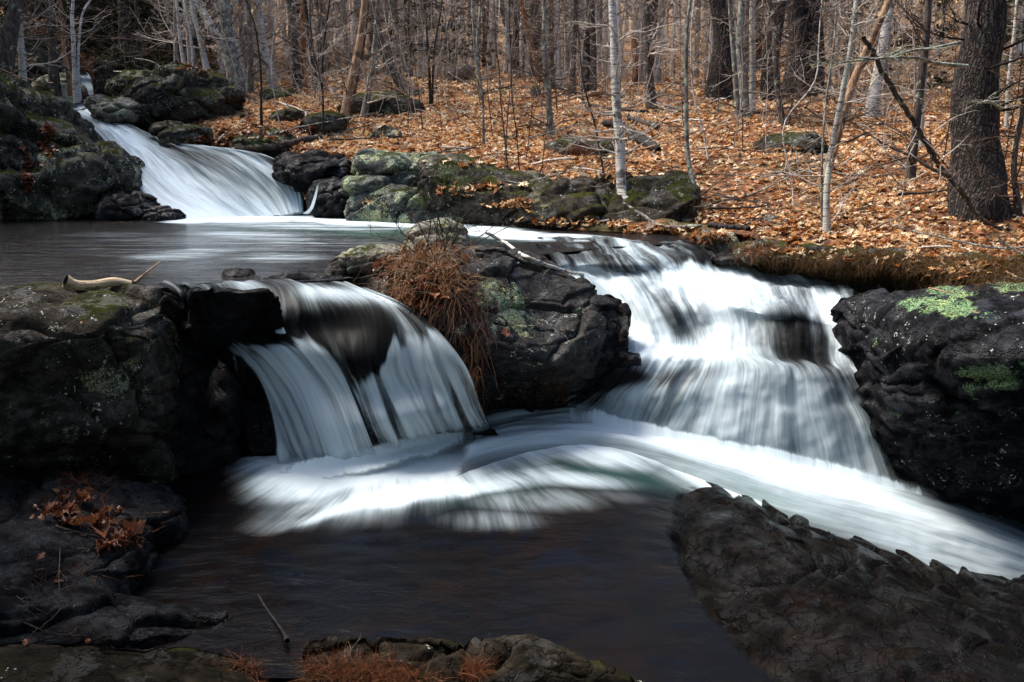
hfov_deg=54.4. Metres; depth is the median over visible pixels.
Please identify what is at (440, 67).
sapling
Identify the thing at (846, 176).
stick
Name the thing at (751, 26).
tree
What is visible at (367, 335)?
waterfall
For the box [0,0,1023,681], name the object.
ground
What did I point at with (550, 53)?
tree
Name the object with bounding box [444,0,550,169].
sapling
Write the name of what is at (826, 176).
birch tree
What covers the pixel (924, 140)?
dead branch
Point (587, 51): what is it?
pine tree
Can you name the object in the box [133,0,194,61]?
tree
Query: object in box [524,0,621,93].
pine tree
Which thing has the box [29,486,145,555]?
leaf litter
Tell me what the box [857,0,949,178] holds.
tree
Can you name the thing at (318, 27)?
tree
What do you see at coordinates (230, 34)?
tree
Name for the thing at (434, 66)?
sapling
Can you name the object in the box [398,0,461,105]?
sapling
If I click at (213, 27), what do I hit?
birch tree
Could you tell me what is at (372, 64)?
tree
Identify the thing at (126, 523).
fallen leaf
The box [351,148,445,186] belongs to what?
rock
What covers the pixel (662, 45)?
sapling
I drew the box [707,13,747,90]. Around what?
sapling
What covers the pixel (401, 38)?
tree
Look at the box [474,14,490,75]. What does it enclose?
sapling
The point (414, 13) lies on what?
tree
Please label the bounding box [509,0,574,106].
sapling
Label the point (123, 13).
tree
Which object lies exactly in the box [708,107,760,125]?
stick
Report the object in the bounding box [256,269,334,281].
rock
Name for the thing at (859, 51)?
sapling
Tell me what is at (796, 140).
boulder
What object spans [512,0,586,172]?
sapling
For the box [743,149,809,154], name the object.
stick
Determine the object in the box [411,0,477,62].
tree
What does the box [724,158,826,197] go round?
stick
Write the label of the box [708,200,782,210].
stick
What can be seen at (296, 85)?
stick
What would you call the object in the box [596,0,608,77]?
sapling
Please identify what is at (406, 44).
sapling
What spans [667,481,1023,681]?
rock
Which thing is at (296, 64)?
tree
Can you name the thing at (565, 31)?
tree
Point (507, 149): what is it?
stick
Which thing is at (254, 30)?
tree
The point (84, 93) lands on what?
boulder
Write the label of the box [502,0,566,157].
sapling
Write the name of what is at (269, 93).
rock
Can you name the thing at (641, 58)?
tree
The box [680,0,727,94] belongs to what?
sapling
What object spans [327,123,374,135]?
branch
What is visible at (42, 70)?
boulder
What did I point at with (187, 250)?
water
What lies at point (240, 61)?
birch tree
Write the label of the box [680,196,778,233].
branch
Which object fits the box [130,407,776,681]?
water
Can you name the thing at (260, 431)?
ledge
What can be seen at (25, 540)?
rock
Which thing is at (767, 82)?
sapling
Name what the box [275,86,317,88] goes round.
stick
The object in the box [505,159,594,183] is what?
stick
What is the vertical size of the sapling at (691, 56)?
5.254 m
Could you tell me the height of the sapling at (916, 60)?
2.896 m
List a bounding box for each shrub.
[367,130,561,260]
[444,64,475,81]
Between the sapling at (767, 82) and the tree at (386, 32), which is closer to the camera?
the sapling at (767, 82)
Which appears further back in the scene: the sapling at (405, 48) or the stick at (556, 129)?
the sapling at (405, 48)
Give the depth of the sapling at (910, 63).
19.00 m
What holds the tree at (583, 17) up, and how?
on the ground
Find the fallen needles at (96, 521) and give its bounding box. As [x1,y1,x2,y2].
[11,465,164,598]
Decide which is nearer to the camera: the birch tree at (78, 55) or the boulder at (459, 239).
the boulder at (459, 239)
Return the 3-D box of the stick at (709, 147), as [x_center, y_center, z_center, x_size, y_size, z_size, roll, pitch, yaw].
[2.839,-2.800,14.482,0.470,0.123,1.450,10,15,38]
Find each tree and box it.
[0,0,52,78]
[0,0,90,54]
[0,0,92,81]
[0,0,97,24]
[0,0,166,46]
[1,27,42,66]
[23,0,110,102]
[24,0,70,95]
[24,0,132,95]
[24,0,162,100]
[25,0,108,14]
[25,0,172,37]
[46,0,213,57]
[54,0,254,54]
[63,0,162,28]
[80,0,147,26]
[83,0,244,47]
[91,0,178,77]
[118,1,133,51]
[122,0,218,61]
[131,0,236,70]
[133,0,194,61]
[142,0,251,53]
[143,0,210,62]
[144,0,224,70]
[148,0,195,63]
[158,0,253,78]
[162,0,203,65]
[178,0,254,74]
[183,0,213,62]
[183,0,242,71]
[185,0,268,98]
[207,0,242,44]
[208,0,293,84]
[234,0,284,93]
[234,0,302,88]
[238,0,246,59]
[239,0,262,68]
[239,0,283,73]
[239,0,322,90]
[245,0,277,75]
[279,0,336,89]
[282,0,350,73]
[283,0,300,74]
[285,0,375,109]
[307,0,339,58]
[308,0,351,75]
[308,0,356,68]
[312,3,352,55]
[313,0,371,72]
[314,0,398,124]
[334,0,484,75]
[341,0,459,39]
[344,0,402,76]
[346,8,373,58]
[349,0,406,120]
[353,3,386,43]
[354,0,424,95]
[357,0,400,120]
[368,0,402,75]
[369,0,400,73]
[380,0,405,70]
[380,0,437,74]
[380,0,468,75]
[399,0,412,61]
[400,0,507,69]
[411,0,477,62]
[415,0,443,76]
[429,2,464,56]
[434,0,531,143]
[443,0,519,99]
[444,0,503,67]
[454,0,487,62]
[463,0,489,66]
[476,0,488,48]
[482,0,519,73]
[483,0,524,76]
[484,0,560,75]
[491,0,541,75]
[500,0,525,73]
[502,0,542,72]
[505,0,608,76]
[518,0,630,62]
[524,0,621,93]
[527,1,561,55]
[536,0,604,89]
[537,0,590,90]
[541,0,621,90]
[547,0,606,75]
[557,0,635,92]
[558,0,671,198]
[559,2,580,76]
[561,1,585,74]
[580,0,639,76]
[590,1,639,53]
[600,2,602,42]
[619,0,713,114]
[620,0,639,68]
[624,0,670,82]
[627,0,679,81]
[629,0,664,67]
[665,1,687,18]
[667,0,700,78]
[670,1,710,41]
[681,0,692,56]
[683,0,769,101]
[701,0,788,115]
[702,0,712,76]
[713,0,807,100]
[728,0,790,112]
[734,0,767,71]
[735,0,829,73]
[736,0,928,233]
[736,1,764,69]
[738,0,765,81]
[740,0,834,125]
[749,0,833,97]
[759,1,861,37]
[793,0,1023,223]
[802,0,837,95]
[817,0,944,118]
[825,0,834,47]
[825,0,947,77]
[831,0,860,77]
[833,0,960,80]
[837,0,960,147]
[838,0,859,79]
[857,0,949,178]
[862,0,1017,61]
[866,0,923,84]
[915,0,1023,94]
[922,43,1023,217]
[930,1,947,44]
[1005,0,1012,43]
[1015,6,1023,55]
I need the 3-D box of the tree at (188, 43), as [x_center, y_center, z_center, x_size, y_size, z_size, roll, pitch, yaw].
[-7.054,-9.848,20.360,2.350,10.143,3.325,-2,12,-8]
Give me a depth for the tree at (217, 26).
23.38 m
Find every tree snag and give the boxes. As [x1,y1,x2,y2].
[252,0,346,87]
[507,0,568,81]
[631,35,640,84]
[689,0,809,118]
[782,0,892,186]
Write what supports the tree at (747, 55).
on the ground
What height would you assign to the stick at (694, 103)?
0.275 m
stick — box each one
[0,68,52,83]
[0,69,23,75]
[94,53,139,68]
[224,109,247,134]
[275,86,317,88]
[277,76,309,89]
[319,131,365,138]
[329,135,413,141]
[394,87,407,110]
[416,143,474,152]
[423,93,467,106]
[441,146,472,150]
[479,133,530,159]
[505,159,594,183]
[510,115,596,137]
[532,157,572,163]
[555,133,587,143]
[573,167,606,172]
[589,171,637,186]
[597,119,683,158]
[625,118,714,151]
[649,101,680,111]
[670,119,703,121]
[673,94,713,106]
[692,145,742,152]
[692,194,758,208]
[694,172,725,175]
[701,191,768,203]
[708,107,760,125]
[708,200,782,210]
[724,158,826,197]
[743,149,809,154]
[744,209,777,224]
[755,213,802,229]
[762,194,816,209]
[765,166,863,176]
[777,146,811,172]
[782,155,825,174]
[789,154,881,190]
[791,171,873,204]
[817,185,883,198]
[823,105,878,110]
[841,131,904,137]
[845,120,910,125]
[845,169,904,184]
[853,166,958,230]
[861,148,899,184]
[863,102,932,121]
[865,117,949,127]
[870,127,906,167]
[888,218,1023,249]
[895,189,946,197]
[909,245,950,249]
[927,119,948,128]
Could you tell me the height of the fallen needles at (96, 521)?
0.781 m
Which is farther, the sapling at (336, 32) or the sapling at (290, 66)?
the sapling at (336, 32)
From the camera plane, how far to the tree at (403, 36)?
33.58 m
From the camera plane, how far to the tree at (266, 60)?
20.26 m
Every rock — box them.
[0,71,102,219]
[0,282,187,484]
[0,474,188,600]
[0,574,233,648]
[0,644,263,681]
[30,141,144,219]
[94,190,160,220]
[136,205,185,220]
[149,120,183,136]
[157,123,214,146]
[166,322,249,476]
[179,287,282,394]
[221,267,255,277]
[230,127,296,158]
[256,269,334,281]
[259,87,297,100]
[269,108,307,122]
[271,149,351,192]
[299,110,347,134]
[302,634,642,681]
[306,176,348,217]
[325,244,606,411]
[335,243,399,274]
[336,89,424,115]
[338,174,465,223]
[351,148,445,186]
[367,124,401,139]
[374,196,389,221]
[417,153,605,229]
[526,348,640,412]
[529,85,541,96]
[545,137,613,156]
[580,294,631,391]
[593,170,701,223]
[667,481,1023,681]
[692,230,738,252]
[710,248,763,267]
[762,213,779,221]
[830,282,1023,523]
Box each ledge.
[81,117,306,213]
[179,300,497,456]
[540,253,715,262]
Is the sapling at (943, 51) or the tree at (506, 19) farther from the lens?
the tree at (506, 19)
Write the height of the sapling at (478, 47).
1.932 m
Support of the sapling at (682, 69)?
on the ground
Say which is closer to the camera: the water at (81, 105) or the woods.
the water at (81, 105)
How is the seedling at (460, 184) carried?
on the rock at (577, 198)
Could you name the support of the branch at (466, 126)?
on the ground
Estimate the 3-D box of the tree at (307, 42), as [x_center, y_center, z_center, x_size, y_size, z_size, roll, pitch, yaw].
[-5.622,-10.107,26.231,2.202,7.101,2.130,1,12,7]
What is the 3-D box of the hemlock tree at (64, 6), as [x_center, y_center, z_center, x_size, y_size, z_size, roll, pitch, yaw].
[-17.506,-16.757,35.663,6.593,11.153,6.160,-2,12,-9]
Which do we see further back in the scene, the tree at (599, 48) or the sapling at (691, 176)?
the tree at (599, 48)
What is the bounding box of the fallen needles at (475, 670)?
[208,633,504,681]
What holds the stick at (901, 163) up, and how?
on the ground
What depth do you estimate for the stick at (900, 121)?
17.19 m
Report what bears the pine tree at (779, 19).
on the ground
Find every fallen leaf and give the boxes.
[22,638,30,645]
[37,552,45,558]
[123,517,145,533]
[501,327,510,335]
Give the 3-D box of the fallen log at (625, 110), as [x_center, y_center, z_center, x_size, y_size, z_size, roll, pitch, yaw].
[1.996,-4.565,19.521,1.524,0.295,0.430,5,13,23]
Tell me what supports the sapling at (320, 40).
on the ground
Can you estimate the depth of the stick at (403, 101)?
17.50 m
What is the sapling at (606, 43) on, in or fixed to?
on the ground
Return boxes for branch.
[4,587,51,616]
[23,608,87,635]
[56,526,149,542]
[58,550,75,591]
[133,261,160,283]
[215,119,243,146]
[258,594,289,642]
[278,102,312,133]
[278,113,372,132]
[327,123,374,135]
[346,634,360,661]
[430,105,561,128]
[468,84,514,94]
[475,248,553,269]
[486,232,583,275]
[623,202,700,229]
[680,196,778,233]
[825,1,1002,230]
[867,168,933,176]
[928,287,962,295]
[980,224,1023,255]
[996,217,1018,231]
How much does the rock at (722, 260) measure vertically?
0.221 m
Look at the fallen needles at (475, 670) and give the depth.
4.04 m
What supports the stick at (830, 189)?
on the ground
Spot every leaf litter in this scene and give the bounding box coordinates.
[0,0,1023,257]
[17,50,320,201]
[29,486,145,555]
[93,51,173,86]
[214,119,802,244]
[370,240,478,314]
[504,139,793,268]
[771,245,1021,280]
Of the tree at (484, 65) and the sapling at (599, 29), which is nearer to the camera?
the sapling at (599, 29)
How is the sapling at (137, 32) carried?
on the boulder at (166, 92)
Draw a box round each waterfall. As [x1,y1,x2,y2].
[80,72,93,94]
[89,119,301,217]
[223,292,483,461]
[275,327,285,333]
[303,185,317,213]
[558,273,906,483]
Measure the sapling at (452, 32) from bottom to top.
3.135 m
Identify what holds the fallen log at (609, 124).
on the ground
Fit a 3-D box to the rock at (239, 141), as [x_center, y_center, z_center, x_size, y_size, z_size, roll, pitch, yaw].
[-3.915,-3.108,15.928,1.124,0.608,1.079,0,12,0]
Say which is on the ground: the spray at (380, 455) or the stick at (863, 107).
the stick at (863, 107)
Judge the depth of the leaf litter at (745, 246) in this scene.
10.81 m
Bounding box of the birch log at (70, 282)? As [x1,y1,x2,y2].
[62,275,131,290]
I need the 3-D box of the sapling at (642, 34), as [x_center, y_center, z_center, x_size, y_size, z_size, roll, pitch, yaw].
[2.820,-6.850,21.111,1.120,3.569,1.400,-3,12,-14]
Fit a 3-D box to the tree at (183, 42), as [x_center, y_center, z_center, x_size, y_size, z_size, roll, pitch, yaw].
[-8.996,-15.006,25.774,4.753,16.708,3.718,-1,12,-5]
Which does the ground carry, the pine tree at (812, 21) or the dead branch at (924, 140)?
the pine tree at (812, 21)
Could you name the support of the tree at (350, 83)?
on the ground
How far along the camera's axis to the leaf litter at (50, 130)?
15.47 m
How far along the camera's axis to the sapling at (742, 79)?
15.05 m
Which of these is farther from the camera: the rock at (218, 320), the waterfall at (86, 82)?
the waterfall at (86, 82)
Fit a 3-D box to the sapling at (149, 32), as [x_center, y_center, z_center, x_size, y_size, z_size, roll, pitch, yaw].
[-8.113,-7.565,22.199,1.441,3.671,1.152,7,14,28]
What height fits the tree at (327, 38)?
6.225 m
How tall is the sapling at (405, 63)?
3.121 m
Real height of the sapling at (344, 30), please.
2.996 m
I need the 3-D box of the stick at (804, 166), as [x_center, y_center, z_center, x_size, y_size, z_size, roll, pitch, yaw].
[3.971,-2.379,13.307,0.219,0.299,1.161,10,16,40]
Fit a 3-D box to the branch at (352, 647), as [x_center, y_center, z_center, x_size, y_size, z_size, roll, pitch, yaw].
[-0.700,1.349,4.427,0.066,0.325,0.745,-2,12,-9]
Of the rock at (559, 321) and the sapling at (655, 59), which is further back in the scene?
the sapling at (655, 59)
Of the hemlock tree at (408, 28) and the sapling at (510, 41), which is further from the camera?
the hemlock tree at (408, 28)
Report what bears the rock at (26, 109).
on the ground
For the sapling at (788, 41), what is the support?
on the ground
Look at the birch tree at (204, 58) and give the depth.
19.31 m
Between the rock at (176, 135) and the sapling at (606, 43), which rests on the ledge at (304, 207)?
the rock at (176, 135)
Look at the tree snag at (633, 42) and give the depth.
24.15 m
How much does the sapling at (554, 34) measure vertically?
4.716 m
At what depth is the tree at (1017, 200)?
11.30 m
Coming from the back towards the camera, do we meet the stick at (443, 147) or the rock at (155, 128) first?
the rock at (155, 128)
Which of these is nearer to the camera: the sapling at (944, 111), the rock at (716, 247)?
the rock at (716, 247)
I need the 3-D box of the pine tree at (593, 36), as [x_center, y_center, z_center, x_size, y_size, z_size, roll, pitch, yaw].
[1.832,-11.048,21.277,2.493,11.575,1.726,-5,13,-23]
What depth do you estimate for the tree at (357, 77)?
17.37 m
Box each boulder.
[14,62,48,83]
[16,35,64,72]
[31,72,88,110]
[83,94,142,129]
[94,63,124,96]
[105,69,151,96]
[119,61,245,132]
[404,217,470,250]
[752,132,828,154]
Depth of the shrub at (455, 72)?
23.87 m
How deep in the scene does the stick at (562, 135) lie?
15.39 m
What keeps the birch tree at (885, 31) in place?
on the ground
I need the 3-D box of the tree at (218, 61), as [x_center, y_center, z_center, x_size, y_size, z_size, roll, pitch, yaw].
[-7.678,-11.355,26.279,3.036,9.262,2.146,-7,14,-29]
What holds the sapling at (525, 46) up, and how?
on the ground
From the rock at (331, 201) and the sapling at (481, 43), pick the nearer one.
the rock at (331, 201)
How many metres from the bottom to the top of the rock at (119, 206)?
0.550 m
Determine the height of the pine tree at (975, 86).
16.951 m
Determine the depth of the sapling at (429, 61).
18.42 m
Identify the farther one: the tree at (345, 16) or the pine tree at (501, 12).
the pine tree at (501, 12)
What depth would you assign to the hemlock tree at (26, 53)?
19.50 m
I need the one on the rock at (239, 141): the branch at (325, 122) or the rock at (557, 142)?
the branch at (325, 122)
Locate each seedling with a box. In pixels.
[247,133,268,150]
[408,190,430,208]
[427,158,458,185]
[444,172,481,194]
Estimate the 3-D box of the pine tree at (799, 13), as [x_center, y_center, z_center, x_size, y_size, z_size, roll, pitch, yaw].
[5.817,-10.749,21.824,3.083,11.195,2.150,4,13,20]
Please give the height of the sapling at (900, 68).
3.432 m
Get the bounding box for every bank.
[566,218,759,242]
[732,238,1023,293]
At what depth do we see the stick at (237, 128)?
15.68 m
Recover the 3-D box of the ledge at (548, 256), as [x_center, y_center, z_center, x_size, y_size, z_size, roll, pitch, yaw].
[1.732,0.364,9.942,3.275,2.289,4.443,0,12,0]
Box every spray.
[282,432,462,478]
[571,408,921,494]
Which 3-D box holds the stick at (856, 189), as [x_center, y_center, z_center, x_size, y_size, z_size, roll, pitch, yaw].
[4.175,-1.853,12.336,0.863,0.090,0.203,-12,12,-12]
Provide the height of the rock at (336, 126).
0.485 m
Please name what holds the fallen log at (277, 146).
on the ground
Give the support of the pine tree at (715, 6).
on the ground
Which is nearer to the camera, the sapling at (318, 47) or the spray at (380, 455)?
the spray at (380, 455)
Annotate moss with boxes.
[715,241,1023,299]
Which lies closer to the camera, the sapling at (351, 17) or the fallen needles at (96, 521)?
the fallen needles at (96, 521)
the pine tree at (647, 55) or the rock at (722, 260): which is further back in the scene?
the pine tree at (647, 55)
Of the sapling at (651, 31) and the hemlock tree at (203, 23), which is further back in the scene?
the hemlock tree at (203, 23)
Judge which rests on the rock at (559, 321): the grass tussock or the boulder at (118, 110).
the grass tussock
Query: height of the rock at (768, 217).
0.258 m
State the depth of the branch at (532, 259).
8.65 m
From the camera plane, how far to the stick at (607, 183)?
12.51 m
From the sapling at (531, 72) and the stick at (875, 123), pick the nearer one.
the sapling at (531, 72)
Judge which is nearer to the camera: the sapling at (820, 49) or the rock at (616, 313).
the rock at (616, 313)
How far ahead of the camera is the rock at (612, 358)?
8.30 m
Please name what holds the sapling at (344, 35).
on the ground
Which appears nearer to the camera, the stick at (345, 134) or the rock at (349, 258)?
the rock at (349, 258)
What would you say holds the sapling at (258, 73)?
on the ground
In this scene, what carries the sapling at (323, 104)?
on the ground
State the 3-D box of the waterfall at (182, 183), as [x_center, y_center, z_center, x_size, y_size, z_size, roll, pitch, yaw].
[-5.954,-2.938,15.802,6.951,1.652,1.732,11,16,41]
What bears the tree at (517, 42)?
on the ground
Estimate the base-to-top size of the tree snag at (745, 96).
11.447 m
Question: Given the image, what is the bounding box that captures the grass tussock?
[350,215,533,444]
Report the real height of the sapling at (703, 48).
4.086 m
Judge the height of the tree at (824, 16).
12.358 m
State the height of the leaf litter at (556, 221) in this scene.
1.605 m
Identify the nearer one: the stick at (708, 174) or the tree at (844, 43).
the stick at (708, 174)
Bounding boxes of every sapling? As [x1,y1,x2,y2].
[92,1,119,49]
[98,0,145,68]
[117,0,157,76]
[132,1,170,67]
[151,0,211,65]
[151,15,172,62]
[197,0,310,126]
[206,0,285,81]
[210,4,260,75]
[214,0,242,85]
[222,0,299,80]
[240,0,328,129]
[249,2,304,107]
[260,0,316,80]
[267,0,369,135]
[267,2,311,135]
[279,0,354,98]
[282,0,344,76]
[293,0,341,94]
[293,0,345,100]
[305,18,327,100]
[308,0,352,74]
[309,0,381,70]
[314,0,334,60]
[314,0,355,74]
[325,0,362,64]
[326,5,364,76]
[329,0,354,60]
[329,0,356,71]
[340,0,394,135]
[342,0,371,71]
[345,0,356,55]
[347,17,404,88]
[363,1,439,99]
[365,0,405,128]
[370,2,471,95]
[373,0,447,134]
[381,1,410,90]
[387,0,424,76]
[388,0,424,132]
[389,0,434,72]
[389,1,408,75]
[389,3,437,129]
[390,0,469,105]
[392,0,447,102]
[397,3,422,118]
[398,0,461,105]
[413,0,482,100]
[418,4,456,130]
[424,0,470,86]
[428,36,454,94]
[433,0,460,63]
[435,1,461,88]
[436,0,462,117]
[437,0,474,59]
[440,0,493,105]
[441,21,469,139]
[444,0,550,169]
[449,0,501,76]
[450,0,520,138]
[457,0,501,76]
[459,2,560,169]
[459,4,496,87]
[468,0,514,75]
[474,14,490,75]
[475,0,545,168]
[489,0,601,136]
[489,6,524,83]
[496,6,518,79]
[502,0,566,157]
[502,16,529,68]
[506,0,541,83]
[509,0,555,87]
[509,0,563,122]
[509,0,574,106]
[510,0,556,160]
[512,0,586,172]
[513,4,566,71]
[517,0,571,83]
[525,0,578,108]
[530,0,665,184]
[534,15,580,111]
[540,2,588,110]
[546,1,582,90]
[547,0,581,71]
[549,0,578,90]
[552,6,591,91]
[561,0,600,115]
[580,0,623,73]
[580,0,630,118]
[594,0,652,164]
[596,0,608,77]
[601,0,624,80]
[616,0,661,91]
[618,0,682,77]
[618,1,664,104]
[623,0,651,125]
[625,6,651,124]
[628,4,669,115]
[629,0,740,208]
[631,0,671,86]
[646,0,710,125]
[654,0,677,91]
[655,0,692,78]
[658,6,704,126]
[664,0,709,78]
[666,0,734,79]
[669,0,715,160]
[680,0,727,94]
[694,0,711,87]
[695,0,783,147]
[700,2,767,59]
[702,0,756,113]
[706,0,778,147]
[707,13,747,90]
[748,10,766,78]
[751,7,785,153]
[754,0,877,123]
[756,0,852,208]
[759,0,802,129]
[781,0,813,91]
[783,0,890,227]
[784,2,827,69]
[785,0,838,96]
[785,20,804,78]
[794,0,843,100]
[795,0,853,81]
[807,0,910,103]
[810,0,893,127]
[824,0,878,90]
[824,0,890,80]
[831,14,846,102]
[838,0,942,116]
[841,14,870,105]
[857,0,938,135]
[858,0,962,105]
[881,0,909,91]
[886,9,935,93]
[890,0,937,111]
[891,0,963,96]
[891,30,914,90]
[902,0,1013,112]
[912,1,951,89]
[925,41,958,164]
[928,0,959,92]
[932,9,957,89]
[938,0,959,73]
[955,0,1023,128]
[1002,1,1023,71]
[1004,12,1023,158]
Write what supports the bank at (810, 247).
on the ground
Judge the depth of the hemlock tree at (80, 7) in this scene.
34.57 m
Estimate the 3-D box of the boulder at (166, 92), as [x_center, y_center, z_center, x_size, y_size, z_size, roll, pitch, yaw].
[-5.953,-4.215,18.049,2.290,1.652,2.025,0,12,0]
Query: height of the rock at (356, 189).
1.235 m
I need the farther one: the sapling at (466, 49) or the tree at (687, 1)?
the tree at (687, 1)
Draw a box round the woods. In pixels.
[91,0,948,77]
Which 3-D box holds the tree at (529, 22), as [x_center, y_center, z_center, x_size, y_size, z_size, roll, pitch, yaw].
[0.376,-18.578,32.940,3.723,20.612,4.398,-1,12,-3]
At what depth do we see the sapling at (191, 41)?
18.87 m
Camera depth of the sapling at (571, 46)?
19.76 m
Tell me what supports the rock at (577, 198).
on the ground
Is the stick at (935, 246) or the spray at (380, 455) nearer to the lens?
the spray at (380, 455)
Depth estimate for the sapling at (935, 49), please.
20.97 m
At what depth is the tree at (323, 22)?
33.92 m
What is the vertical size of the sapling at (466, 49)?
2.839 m
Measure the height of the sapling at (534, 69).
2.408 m
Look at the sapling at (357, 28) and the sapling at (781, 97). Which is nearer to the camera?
the sapling at (781, 97)
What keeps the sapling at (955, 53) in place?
on the ground
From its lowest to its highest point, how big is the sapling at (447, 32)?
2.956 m
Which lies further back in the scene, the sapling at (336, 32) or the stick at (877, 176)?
the sapling at (336, 32)
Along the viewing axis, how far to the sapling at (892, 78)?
18.56 m
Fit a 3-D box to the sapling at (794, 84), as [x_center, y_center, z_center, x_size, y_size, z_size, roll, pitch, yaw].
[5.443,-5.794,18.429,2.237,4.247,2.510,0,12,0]
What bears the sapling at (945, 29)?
on the ground
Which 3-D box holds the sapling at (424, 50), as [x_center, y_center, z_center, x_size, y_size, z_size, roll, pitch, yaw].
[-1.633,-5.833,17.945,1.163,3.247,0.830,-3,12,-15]
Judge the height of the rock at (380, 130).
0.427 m
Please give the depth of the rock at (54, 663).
4.06 m
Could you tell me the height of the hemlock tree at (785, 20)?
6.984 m
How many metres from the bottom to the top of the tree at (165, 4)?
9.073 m
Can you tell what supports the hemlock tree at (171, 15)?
on the ground
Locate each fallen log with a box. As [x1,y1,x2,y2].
[242,134,322,152]
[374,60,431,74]
[552,89,601,102]
[580,101,653,113]
[602,120,660,151]
[625,115,660,129]
[653,104,700,111]
[707,222,750,230]
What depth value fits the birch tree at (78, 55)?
17.62 m
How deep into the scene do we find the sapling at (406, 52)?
17.28 m
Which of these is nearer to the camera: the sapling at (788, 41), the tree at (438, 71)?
the sapling at (788, 41)
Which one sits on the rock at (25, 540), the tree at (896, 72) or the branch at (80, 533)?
the branch at (80, 533)
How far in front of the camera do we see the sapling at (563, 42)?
21.81 m
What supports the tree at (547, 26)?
on the ground
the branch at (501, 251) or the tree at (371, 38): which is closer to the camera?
the branch at (501, 251)
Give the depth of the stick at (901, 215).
10.84 m
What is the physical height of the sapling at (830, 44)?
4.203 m
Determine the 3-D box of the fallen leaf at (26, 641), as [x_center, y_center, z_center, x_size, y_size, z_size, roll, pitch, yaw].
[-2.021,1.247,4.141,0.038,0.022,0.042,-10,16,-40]
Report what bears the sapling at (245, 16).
on the ground
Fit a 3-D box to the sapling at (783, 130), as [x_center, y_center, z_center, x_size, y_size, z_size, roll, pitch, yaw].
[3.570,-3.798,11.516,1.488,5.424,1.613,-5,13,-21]
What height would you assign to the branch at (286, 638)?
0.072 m
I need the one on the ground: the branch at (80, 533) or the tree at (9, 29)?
the tree at (9, 29)
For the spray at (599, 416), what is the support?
on the water at (925, 527)
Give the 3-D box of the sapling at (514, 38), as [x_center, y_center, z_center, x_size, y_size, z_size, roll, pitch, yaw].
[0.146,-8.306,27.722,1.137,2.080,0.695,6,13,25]
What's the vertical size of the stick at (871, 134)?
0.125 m
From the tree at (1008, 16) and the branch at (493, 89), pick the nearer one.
the branch at (493, 89)
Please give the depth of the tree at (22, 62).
16.44 m
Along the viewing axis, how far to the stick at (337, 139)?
15.34 m
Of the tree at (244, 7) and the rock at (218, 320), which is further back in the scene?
the tree at (244, 7)
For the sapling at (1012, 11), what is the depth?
21.21 m
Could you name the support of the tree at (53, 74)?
on the ground
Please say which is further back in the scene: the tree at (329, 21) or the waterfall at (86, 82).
the tree at (329, 21)
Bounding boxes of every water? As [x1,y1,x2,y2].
[0,213,696,290]
[61,67,86,73]
[73,99,85,109]
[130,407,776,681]
[460,407,1023,579]
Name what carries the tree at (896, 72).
on the ground
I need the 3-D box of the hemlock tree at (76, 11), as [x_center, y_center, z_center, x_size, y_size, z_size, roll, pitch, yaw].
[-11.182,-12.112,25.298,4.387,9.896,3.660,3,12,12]
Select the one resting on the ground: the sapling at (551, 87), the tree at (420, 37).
the tree at (420, 37)
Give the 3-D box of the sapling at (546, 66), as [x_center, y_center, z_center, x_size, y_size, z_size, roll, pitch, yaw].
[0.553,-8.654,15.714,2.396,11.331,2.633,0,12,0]
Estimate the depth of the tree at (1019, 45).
27.44 m
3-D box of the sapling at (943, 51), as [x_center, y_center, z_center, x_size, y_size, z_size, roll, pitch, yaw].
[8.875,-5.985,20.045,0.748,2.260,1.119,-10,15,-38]
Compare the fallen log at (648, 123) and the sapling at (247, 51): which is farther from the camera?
the sapling at (247, 51)
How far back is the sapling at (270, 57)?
17.84 m
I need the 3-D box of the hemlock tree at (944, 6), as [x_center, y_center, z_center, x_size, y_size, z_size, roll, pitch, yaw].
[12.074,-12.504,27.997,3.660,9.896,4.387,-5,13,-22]
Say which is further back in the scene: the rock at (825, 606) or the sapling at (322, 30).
the sapling at (322, 30)
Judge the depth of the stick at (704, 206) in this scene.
12.02 m
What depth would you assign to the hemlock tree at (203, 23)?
34.78 m
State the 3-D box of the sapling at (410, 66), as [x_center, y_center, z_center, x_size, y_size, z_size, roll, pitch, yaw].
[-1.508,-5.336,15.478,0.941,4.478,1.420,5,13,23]
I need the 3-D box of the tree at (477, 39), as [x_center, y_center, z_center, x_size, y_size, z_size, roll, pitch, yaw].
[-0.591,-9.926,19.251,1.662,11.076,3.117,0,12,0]
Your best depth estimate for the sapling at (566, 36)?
24.56 m
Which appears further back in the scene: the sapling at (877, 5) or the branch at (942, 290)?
the sapling at (877, 5)
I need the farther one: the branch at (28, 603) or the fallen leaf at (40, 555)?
the fallen leaf at (40, 555)
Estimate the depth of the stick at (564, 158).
14.19 m
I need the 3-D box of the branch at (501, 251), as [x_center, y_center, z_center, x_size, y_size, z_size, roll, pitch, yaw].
[0.043,-0.677,8.310,0.819,0.237,0.114,-8,14,-32]
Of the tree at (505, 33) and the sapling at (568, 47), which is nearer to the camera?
the sapling at (568, 47)
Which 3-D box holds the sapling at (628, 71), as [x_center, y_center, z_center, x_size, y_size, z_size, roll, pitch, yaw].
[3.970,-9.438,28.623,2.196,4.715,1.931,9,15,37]

